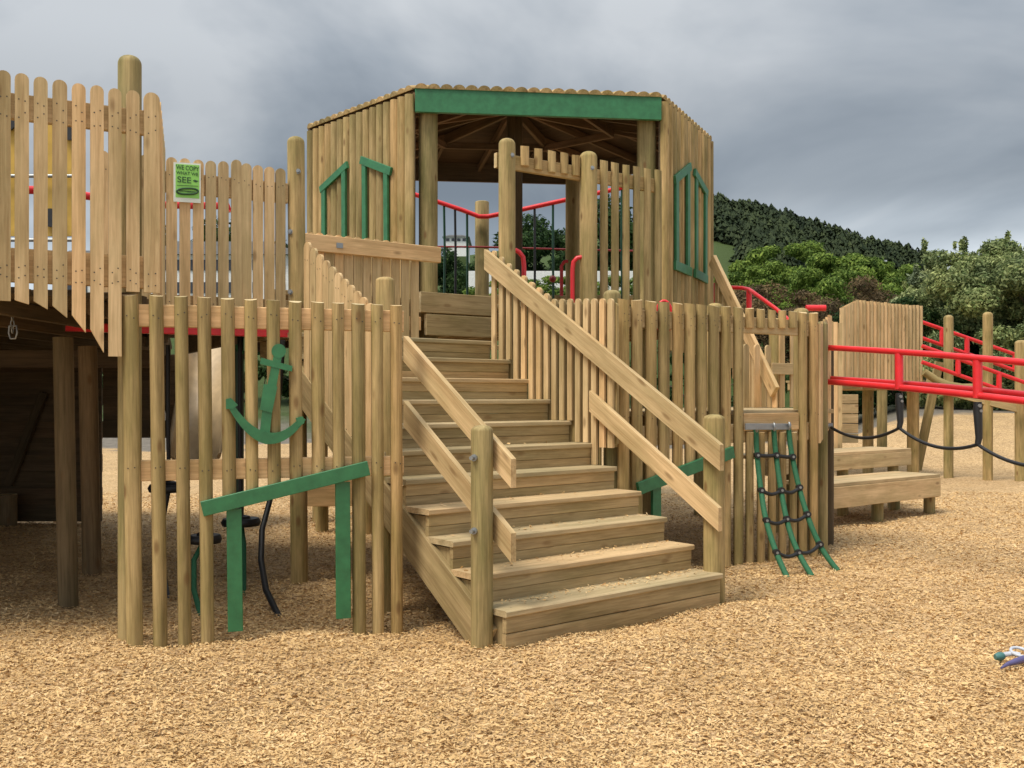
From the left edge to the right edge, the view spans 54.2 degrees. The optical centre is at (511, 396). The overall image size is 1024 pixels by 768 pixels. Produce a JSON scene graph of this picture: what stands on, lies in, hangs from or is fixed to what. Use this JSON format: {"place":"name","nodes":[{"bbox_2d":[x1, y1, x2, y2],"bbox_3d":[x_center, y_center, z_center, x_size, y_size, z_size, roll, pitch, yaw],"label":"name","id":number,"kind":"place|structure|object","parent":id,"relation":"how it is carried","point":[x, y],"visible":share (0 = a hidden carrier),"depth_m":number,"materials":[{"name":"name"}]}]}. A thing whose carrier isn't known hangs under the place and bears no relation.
{"place":"outdoors","nodes":[
{"label":"outdoors","id":0,"kind":"place"},
{"bbox_2d":[0,236,1023,767],"bbox_3d":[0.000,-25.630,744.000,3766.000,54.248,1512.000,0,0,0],"label":"ground","id":1,"kind":"structure","parent":0,"point":[968,472],"depth_m":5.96,"materials":[{"name":"brown wood"}]},
{"bbox_2d":[67,251,89,291],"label":"house","id":2,"kind":"structure","parent":1,"relation":"on","point":[69,287],"depth_m":69.93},
{"bbox_2d":[0,287,171,608],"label":"deck","id":3,"kind":"structure","parent":1,"relation":"on","point":[44,339],"depth_m":7.50,"materials":[{"name":"brown wood"}]},
{"bbox_2d":[8,317,17,338],"bbox_3d":[-3.094,-0.477,6.199,0.061,0.239,0.028,0,0,18],"label":"chain","id":4,"kind":"object","parent":3,"relation":"hanging from","point":[12,326],"visible":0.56,"depth_m":6.20,"materials":[{"name":"metal"}]},
{"bbox_2d":[11,120,71,241],"bbox_3d":[-3.609,-1.669,7.583,0.686,0.995,0.094,0,0,0],"label":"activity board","id":5,"kind":"object","parent":3,"relation":"on","point":[69,181],"visible":0.18,"depth_m":7.60,"materials":[{"name":"yellow"}]},
{"bbox_2d":[0,70,164,356],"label":"picket fence","id":6,"kind":"object","parent":3,"relation":"on","point":[40,266],"visible":0.94,"depth_m":5.57,"materials":[{"name":"brown wood"}]},
{"bbox_2d":[29,186,230,212],"bbox_3d":[-3.507,-1.824,9.222,0.245,0.241,2.122,0,0,36],"label":"handrail","id":7,"kind":"object","parent":3,"relation":"on","point":[31,189],"visible":0.13,"depth_m":9.57,"materials":[{"name":"red metal"}]},
{"bbox_2d":[0,354,174,520],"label":"board wall","id":8,"kind":"structure","parent":1,"relation":"on","point":[27,459],"depth_m":11.48,"materials":[{"name":"brown wood"}]},
{"bbox_2d":[165,347,221,459],"bbox_3d":[-3.542,0.021,11.190,0.981,1.468,1.145,0,0,0],"label":"slide","id":9,"kind":"object","parent":8,"relation":"attached to","point":[216,409],"visible":0.27,"depth_m":11.04,"materials":[{"name":"beige plastic"}]},
{"bbox_2d":[104,136,307,583],"bbox_3d":[-2.247,-0.125,7.372,1.509,3.750,0.153,0,0,-27],"label":"picket fence","id":10,"kind":"object","parent":1,"relation":"on","point":[273,191],"visible":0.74,"depth_m":7.46,"materials":[{"name":"brown wood"}]},
{"bbox_2d":[173,162,200,202],"bbox_3d":[-2.349,-1.552,7.236,0.188,0.292,0.024,0,0,-28],"label":"sign","id":11,"kind":"object","parent":10,"relation":"attached to","point":[186,182],"visible":1,"depth_m":7.23,"materials":[{"name":"green paper"}]},
{"bbox_2d":[191,532,221,616],"bbox_3d":[-2.174,0.516,6.923,0.236,1.925,0.794,0,0,-7],"label":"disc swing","id":12,"kind":"object","parent":1,"relation":"on","point":[195,538],"visible":0.35,"depth_m":7.05,"materials":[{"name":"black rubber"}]},
{"bbox_2d":[191,217,230,240],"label":"dark tree","id":13,"kind":"object","parent":1,"relation":"on","point":[217,230],"visible":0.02,"depth_m":73.11,"materials":[{"name":"green plant"}]},
{"bbox_2d":[151,241,287,298],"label":"building","id":14,"kind":"structure","parent":1,"relation":"on","point":[191,268],"depth_m":65.93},
{"bbox_2d":[190,282,192,292],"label":"window","id":15,"kind":"structure","parent":14,"relation":"in","point":[191,283],"depth_m":65.94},
{"bbox_2d":[190,260,192,270],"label":"window","id":16,"kind":"structure","parent":14,"relation":"in","point":[191,261],"depth_m":65.94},
{"bbox_2d":[235,336,243,514],"bbox_3d":[-2.348,0.537,8.600,0.084,2.226,0.084,0,0,0],"label":"support post","id":17,"kind":"object","parent":1,"relation":"on","point":[236,383],"depth_m":8.56,"materials":[{"name":"brown wood"}]},
{"bbox_2d":[65,324,288,353],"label":"walkway","id":18,"kind":"structure","parent":17,"relation":"on","point":[193,341],"depth_m":7.53,"materials":[{"name":"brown wood"}]},
{"bbox_2d":[147,345,175,597],"bbox_3d":[-2.536,0.562,7.480,0.321,1.946,1.230,0,0,-23],"label":"disc swing","id":19,"kind":"object","parent":18,"relation":"hanging from","point":[170,486],"visible":0.48,"depth_m":7.89,"materials":[{"name":"black rubber"}]},
{"bbox_2d":[221,336,260,594],"bbox_3d":[-2.104,0.513,7.565,0.310,2.019,1.188,0,0,-8],"label":"disc swing","id":20,"kind":"object","parent":18,"relation":"hanging from","point":[250,521],"visible":0.46,"depth_m":7.98,"materials":[{"name":"black rubber"}]},
{"bbox_2d":[235,344,259,354],"bbox_3d":[-2.077,-0.409,8.200,0.431,0.140,0.028,0,0,0],"label":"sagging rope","id":21,"kind":"object","parent":18,"relation":"hanging from","point":[243,351],"visible":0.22,"depth_m":8.19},
{"bbox_2d":[258,340,285,615],"bbox_3d":[-1.716,0.518,7.122,0.191,1.911,1.216,0,0,-12],"label":"loose rope","id":22,"kind":"object","parent":18,"relation":"hanging from","point":[267,592],"visible":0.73,"depth_m":7.24,"materials":[{"name":"black rubber"}]},
{"bbox_2d":[118,55,403,648],"bbox_3d":[-1.490,-0.125,6.032,1.667,3.750,0.245,0,0,-17],"label":"picket fence","id":23,"kind":"object","parent":1,"relation":"on","point":[181,316],"visible":0.84,"depth_m":5.86,"materials":[{"name":"brown wood"}]},
{"bbox_2d":[226,344,305,443],"bbox_3d":[-1.450,-0.018,5.901,0.457,0.593,0.030,0,0,-17],"label":"anchor","id":24,"kind":"object","parent":23,"relation":"attached to","point":[264,434],"visible":1,"depth_m":5.90,"materials":[{"name":"green paint"}]},
{"bbox_2d":[200,461,369,631],"bbox_3d":[-1.338,0.882,5.949,0.986,0.986,0.056,0,0,-17],"label":"door frame","id":25,"kind":"object","parent":23,"relation":"attached to","point":[229,504],"visible":1,"depth_m":5.93,"materials":[{"name":"green paint"}]},
{"bbox_2d":[244,354,288,401],"bbox_3d":[-9.158,-0.650,36.963,5.714,2.362,2.096,0,0,-30],"label":"hedge bush","id":26,"kind":"object","parent":1,"relation":"on","point":[285,385],"visible":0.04,"depth_m":36.54,"materials":[{"name":"green plant"}]},
{"bbox_2d":[258,365,288,398],"bbox_3d":[-6.425,-0.645,36.830,5.714,2.362,2.096,0,0,-8],"label":"hedge bush","id":27,"kind":"object","parent":1,"relation":"on","point":[285,393],"visible":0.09,"depth_m":36.20,"materials":[{"name":"green plant"}]},
{"bbox_2d":[307,480,371,534],"bbox_3d":[-1.847,1.249,10.687,0.727,0.803,0.257,0,0,-14],"label":"bench","id":28,"kind":"object","parent":1,"relation":"on","point":[321,499],"visible":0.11,"depth_m":10.63,"materials":[{"name":"brown wood"}]},
{"bbox_2d":[304,242,394,614],"bbox_3d":[-1.190,0.302,7.039,0.128,2.895,1.151,0,0,-42],"label":"picket fence","id":29,"kind":"object","parent":1,"relation":"on","point":[326,283],"visible":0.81,"depth_m":6.93,"materials":[{"name":"brown wood"}]},
{"bbox_2d":[438,248,465,293],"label":"dark tree","id":30,"kind":"object","parent":1,"relation":"on","point":[461,280],"visible":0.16,"depth_m":79.69,"materials":[{"name":"green plant"}]},
{"bbox_2d":[442,235,471,264],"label":"house","id":31,"kind":"structure","parent":1,"relation":"on","point":[461,252],"depth_m":150.00,"materials":[{"name":"white paint"}]},
{"bbox_2d":[458,251,498,277],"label":"dark tree","id":32,"kind":"object","parent":1,"relation":"on","point":[472,266],"visible":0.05,"depth_m":83.26,"materials":[{"name":"green plant"}]},
{"bbox_2d":[286,83,713,521],"bbox_3d":[0.027,-0.914,10.956,4.852,5.328,5.374,0,0,0],"label":"cabin","id":33,"kind":"object","parent":1,"relation":"on","point":[371,162],"visible":0.64,"depth_m":10.88,"materials":[{"name":"brown wood"}]},
{"bbox_2d":[560,259,567,295],"bbox_3d":[0.646,-1.480,12.400,0.107,0.455,0.044,0,0,0],"label":"grab bar","id":34,"kind":"object","parent":33,"relation":"attached to","point":[561,275],"visible":1,"depth_m":12.38,"materials":[{"name":"red metal"}]},
{"bbox_2d":[463,281,536,294],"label":"scrub tree","id":35,"kind":"object","parent":1,"relation":"on","point":[471,290],"visible":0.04,"depth_m":61.09,"materials":[{"name":"green plant"}]},
{"bbox_2d":[280,333,724,649],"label":"staircase","id":36,"kind":"structure","parent":1,"relation":"on","point":[477,475],"depth_m":6.63,"materials":[{"name":"wood"}]},
{"bbox_2d":[257,291,498,358],"bbox_3d":[-1.069,-0.626,8.671,2.412,0.648,0.413,0,0,-40],"label":"landing","id":37,"kind":"object","parent":36,"relation":"on","point":[450,325],"visible":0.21,"depth_m":9.19,"materials":[{"name":"brown wood"}]},
{"bbox_2d":[305,232,440,337],"bbox_3d":[-1.230,-0.940,8.683,1.375,0.879,0.118,0,0,-36],"label":"picket fence","id":38,"kind":"object","parent":37,"relation":"on","point":[356,262],"visible":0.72,"depth_m":8.71,"materials":[{"name":"brown wood"}]},
{"bbox_2d":[484,249,723,470],"bbox_3d":[0.622,-0.258,7.811,0.101,2.075,2.572,0,0,-40],"label":"balustrade","id":39,"kind":"object","parent":36,"relation":"on","point":[570,359],"visible":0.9,"depth_m":7.97,"materials":[{"name":"brown wood"}]},
{"bbox_2d":[415,188,632,413],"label":"rope bridge","id":40,"kind":"structure","parent":1,"relation":"on","point":[481,215],"depth_m":14.09,"materials":[{"name":"red metal"}]},
{"bbox_2d":[492,213,565,270],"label":"dark tree","id":41,"kind":"object","parent":1,"relation":"on","point":[543,236],"visible":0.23,"depth_m":86.02,"materials":[{"name":"green plant"}]},
{"bbox_2d":[528,275,565,294],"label":"scrub tree","id":42,"kind":"object","parent":1,"relation":"on","point":[547,287],"visible":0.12,"depth_m":60.02,"materials":[{"name":"green plant"}]},
{"bbox_2d":[469,271,632,293],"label":"building","id":43,"kind":"structure","parent":1,"relation":"on","point":[539,275],"depth_m":66.00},
{"bbox_2d":[547,194,632,270],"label":"dark tree","id":44,"kind":"object","parent":1,"relation":"on","point":[561,256],"visible":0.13,"depth_m":78.32,"materials":[{"name":"green plant"}]},
{"bbox_2d":[597,275,632,306],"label":"scrub tree","id":45,"kind":"object","parent":1,"relation":"on","point":[609,284],"visible":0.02,"depth_m":60.55,"materials":[{"name":"green plant"}]},
{"bbox_2d":[657,353,732,400],"bbox_3d":[7.080,-0.648,36.670,5.714,2.362,2.096,0,0,33],"label":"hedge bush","id":46,"kind":"object","parent":1,"relation":"on","point":[671,377],"visible":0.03,"depth_m":37.13,"materials":[{"name":"green plant"}]},
{"bbox_2d":[603,290,818,567],"bbox_3d":[1.760,0.452,8.510,2.422,2.595,0.238,0,0,-35],"label":"picket fence","id":47,"kind":"object","parent":1,"relation":"on","point":[714,326],"visible":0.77,"depth_m":8.41,"materials":[{"name":"brown wood"}]},
{"bbox_2d":[657,299,671,329],"bbox_3d":[1.308,-0.688,8.600,0.167,0.302,0.028,0,0,0],"label":"steering ring","id":48,"kind":"object","parent":47,"relation":"attached to","point":[664,300],"visible":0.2,"depth_m":8.59,"materials":[{"name":"red metal"}]},
{"bbox_2d":[636,446,734,515],"bbox_3d":[1.414,0.911,8.126,1.088,0.994,0.058,0,0,-35],"label":"door frame","id":49,"kind":"object","parent":47,"relation":"attached to","point":[654,484],"visible":0.61,"depth_m":7.95,"materials":[{"name":"green paint"}]},
{"bbox_2d":[657,283,781,355],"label":"heath bush","id":50,"kind":"object","parent":1,"relation":"on","point":[739,295],"visible":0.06,"depth_m":42.60,"materials":[{"name":"brown plant"}]},
{"bbox_2d":[629,322,833,554],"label":"deck","id":51,"kind":"structure","parent":1,"relation":"on","point":[764,415],"depth_m":9.24,"materials":[{"name":"brown wood"}]},
{"bbox_2d":[494,138,661,378],"bbox_3d":[0.697,-1.070,9.298,1.956,2.440,0.199,0,0,-35],"label":"entry frame","id":52,"kind":"object","parent":51,"relation":"on","point":[583,170],"visible":0.83,"depth_m":9.44,"materials":[{"name":"wood"}]},
{"bbox_2d":[515,248,525,275],"bbox_3d":[0.073,-1.102,8.950,0.112,0.467,0.044,0,0,0],"label":"grab bar","id":53,"kind":"object","parent":52,"relation":"attached to","point":[522,256],"visible":0.63,"depth_m":8.93,"materials":[{"name":"red metal"}]},
{"bbox_2d":[570,255,581,302],"bbox_3d":[0.603,-1.057,9.300,0.122,0.533,0.044,0,0,0],"label":"grab bar","id":54,"kind":"object","parent":52,"relation":"attached to","point":[572,276],"visible":0.81,"depth_m":9.28,"materials":[{"name":"red metal"}]},
{"bbox_2d":[745,422,839,577],"bbox_3d":[2.298,0.838,8.313,0.719,1.240,0.853,0,0,-24],"label":"rope ladder","id":55,"kind":"object","parent":51,"relation":"hanging from","point":[781,491],"visible":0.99,"depth_m":8.48,"materials":[{"name":"fabric"}]},
{"bbox_2d":[818,315,831,442],"bbox_3d":[2.950,-0.185,9.420,0.022,1.210,0.734,0,0,26],"label":"board screen","id":56,"kind":"object","parent":51,"relation":"attached to","point":[828,319],"visible":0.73,"depth_m":9.14,"materials":[{"name":"brown wood"}]},
{"bbox_2d":[828,345,1023,404],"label":"parallel rails","id":57,"kind":"object","parent":51,"relation":"attached to","point":[977,390],"visible":0.9,"depth_m":8.25,"materials":[{"name":"red metal"}]},
{"bbox_2d":[828,393,1023,466],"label":"hanging rope","id":58,"kind":"object","parent":57,"relation":"hanging from","point":[978,416],"visible":0.96,"depth_m":8.13,"materials":[{"name":"black rubber"}]},
{"bbox_2d":[714,272,749,285],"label":"scrub tree","id":59,"kind":"object","parent":1,"relation":"on","point":[746,278],"visible":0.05,"depth_m":60.27,"materials":[{"name":"green plant"}]},
{"bbox_2d":[709,255,792,532],"bbox_3d":[2.510,0.056,10.875,1.227,3.389,1.098,0,0,34],"label":"stair railing","id":60,"kind":"object","parent":1,"relation":"on","point":[763,381],"visible":0.6,"depth_m":10.68,"materials":[{"name":"brown wood"}]},
{"bbox_2d":[805,305,825,310],"bbox_3d":[3.098,-0.908,10.200,0.199,0.064,0.064,0,0,0],"label":"pipe end","id":61,"kind":"object","parent":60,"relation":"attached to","point":[815,307],"visible":0.81,"depth_m":10.17,"materials":[{"name":"red metal"}]},
{"bbox_2d":[714,283,788,319],"bbox_3d":[2.979,-0.700,12.046,0.234,1.473,1.444,0,0,-33],"label":"handrail","id":62,"kind":"object","parent":1,"relation":"on","point":[750,292],"visible":0.37,"depth_m":12.27,"materials":[{"name":"red metal"}]},
{"bbox_2d":[727,260,811,309],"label":"scrub tree","id":63,"kind":"object","parent":1,"relation":"on","point":[772,268],"visible":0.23,"depth_m":55.35,"materials":[{"name":"green plant"}]},
{"bbox_2d":[683,342,876,414],"bbox_3d":[8.433,-0.201,31.090,6.502,3.534,3.002,0,0,0],"label":"dark bush","id":64,"kind":"object","parent":1,"relation":"on","point":[787,377],"visible":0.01,"depth_m":30.82,"materials":[{"name":"green plant"}]},
{"bbox_2d":[728,240,835,288],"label":"scrub tree","id":65,"kind":"object","parent":1,"relation":"on","point":[761,256],"visible":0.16,"depth_m":59.20,"materials":[{"name":"green plant"}]},
{"bbox_2d":[731,280,841,370],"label":"heath bush","id":66,"kind":"object","parent":1,"relation":"on","point":[799,296],"visible":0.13,"depth_m":41.98,"materials":[{"name":"brown plant"}]},
{"bbox_2d":[765,297,845,375],"bbox_3d":[12.923,-2.126,40.006,5.876,3.668,4.091,0,0,-43],"label":"heath bush","id":67,"kind":"object","parent":1,"relation":"on","point":[832,306],"visible":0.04,"depth_m":39.24,"materials":[{"name":"brown plant"}]},
{"bbox_2d":[778,265,853,319],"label":"scrub tree","id":68,"kind":"object","parent":1,"relation":"on","point":[802,279],"visible":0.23,"depth_m":48.67,"materials":[{"name":"green plant"}]},
{"bbox_2d":[714,191,931,271],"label":"pine wood","id":69,"kind":"object","parent":1,"relation":"on","point":[745,226],"visible":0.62,"depth_m":208.90,"materials":[{"name":"green plant"}]},
{"bbox_2d":[774,252,889,289],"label":"scrub tree","id":70,"kind":"object","parent":1,"relation":"on","point":[828,263],"visible":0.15,"depth_m":56.11,"materials":[{"name":"green plant"}]},
{"bbox_2d":[743,446,940,521],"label":"step platform","id":71,"kind":"structure","parent":1,"relation":"on","point":[893,486],"depth_m":12.03,"materials":[{"name":"brown wood"}]},
{"bbox_2d":[786,300,924,472],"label":"play tower","id":72,"kind":"structure","parent":1,"relation":"on","point":[862,323],"depth_m":17.28,"materials":[{"name":"brown wood"}]},
{"bbox_2d":[923,321,1014,371],"bbox_3d":[8.766,-0.787,18.300,2.548,1.235,0.086,0,0,0],"label":"railing","id":73,"kind":"object","parent":72,"relation":"attached to","point":[967,340],"visible":0.54,"depth_m":18.27,"materials":[{"name":"red metal"}]},
{"bbox_2d":[921,344,1023,388],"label":"railing","id":74,"kind":"object","parent":72,"relation":"attached to","point":[957,373],"visible":0.79,"depth_m":16.87,"materials":[{"name":"red metal"}]},
{"bbox_2d":[843,274,900,335],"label":"heath bush","id":75,"kind":"object","parent":1,"relation":"on","point":[869,291],"visible":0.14,"depth_m":40.09,"materials":[{"name":"brown plant"}]},
{"bbox_2d":[839,255,920,301],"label":"scrub tree","id":76,"kind":"object","parent":1,"relation":"on","point":[891,279],"visible":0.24,"depth_m":53.17,"materials":[{"name":"green plant"}]},
{"bbox_2d":[829,295,980,411],"bbox_3d":[12.217,-1.247,31.037,6.038,3.769,3.359,0,0,0],"label":"dark bush","id":77,"kind":"object","parent":1,"relation":"on","point":[933,315],"visible":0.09,"depth_m":30.61,"materials":[{"name":"green plant"}]},
{"bbox_2d":[887,264,965,371],"bbox_3d":[14.389,-2.196,34.016,4.508,4.673,4.363,0,0,-15],"label":"broadleaf tree","id":78,"kind":"object","parent":1,"relation":"on","point":[912,281],"visible":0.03,"depth_m":33.84,"materials":[{"name":"green plant"}]},
{"bbox_2d":[919,361,942,470],"bbox_3d":[7.738,0.353,18.600,0.556,2.039,0.080,0,0,0],"label":"brace","id":79,"kind":"object","parent":1,"relation":"on","point":[927,417],"visible":0.67,"depth_m":18.56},
{"bbox_2d":[943,315,953,477],"bbox_3d":[7.814,0.141,17.901,0.166,3.218,0.164,0,0,0],"label":"post","id":80,"kind":"object","parent":1,"relation":"on","point":[948,402],"visible":0.85,"depth_m":17.83,"materials":[{"name":"brown wood"}]},
{"bbox_2d":[905,319,1014,410],"bbox_3d":[14.305,-0.904,30.166,5.454,3.114,3.066,0,0,0],"label":"flowering bush","id":81,"kind":"object","parent":1,"relation":"on","point":[959,403],"visible":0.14,"depth_m":29.43,"materials":[{"name":"green plant"}]},
{"bbox_2d":[900,230,1023,348],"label":"broadleaf tree","id":82,"kind":"object","parent":1,"relation":"on","point":[972,282],"visible":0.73,"depth_m":29.78,"materials":[{"name":"green plant"}]},
{"bbox_2d":[983,312,992,480],"bbox_3d":[8.312,0.133,17.470,0.166,3.235,0.164,0,0,0],"label":"post","id":83,"kind":"object","parent":1,"relation":"on","point":[987,407],"visible":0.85,"depth_m":17.40,"materials":[{"name":"brown wood"}]},
{"bbox_2d":[969,272,1023,389],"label":"broadleaf tree","id":84,"kind":"object","parent":1,"relation":"on","point":[1015,317],"visible":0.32,"depth_m":29.48,"materials":[{"name":"green plant"}]},
{"bbox_2d":[993,646,1023,668],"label":"toy","id":85,"kind":"object","parent":1,"relation":"on","point":[1002,656],"visible":1,"depth_m":5.45,"materials":[{"name":"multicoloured plastic"}]},
{"bbox_2d":[1015,340,1023,480],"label":"post","id":86,"kind":"object","parent":1,"relation":"on","point":[1019,422],"visible":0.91,"depth_m":17.12,"materials":[{"name":"brown wood"}]},
{"bbox_2d":[921,369,1023,413],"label":"wavy beam","id":87,"kind":"structure","parent":86,"relation":"attached to","point":[931,377],"depth_m":17.57,"materials":[{"name":"brown wood"}]},
{"bbox_2d":[0,0,1023,289],"label":"sky","id":88,"kind":"structure","parent":0,"point":[902,121],"materials":[{"name":"grey"}]}
]}

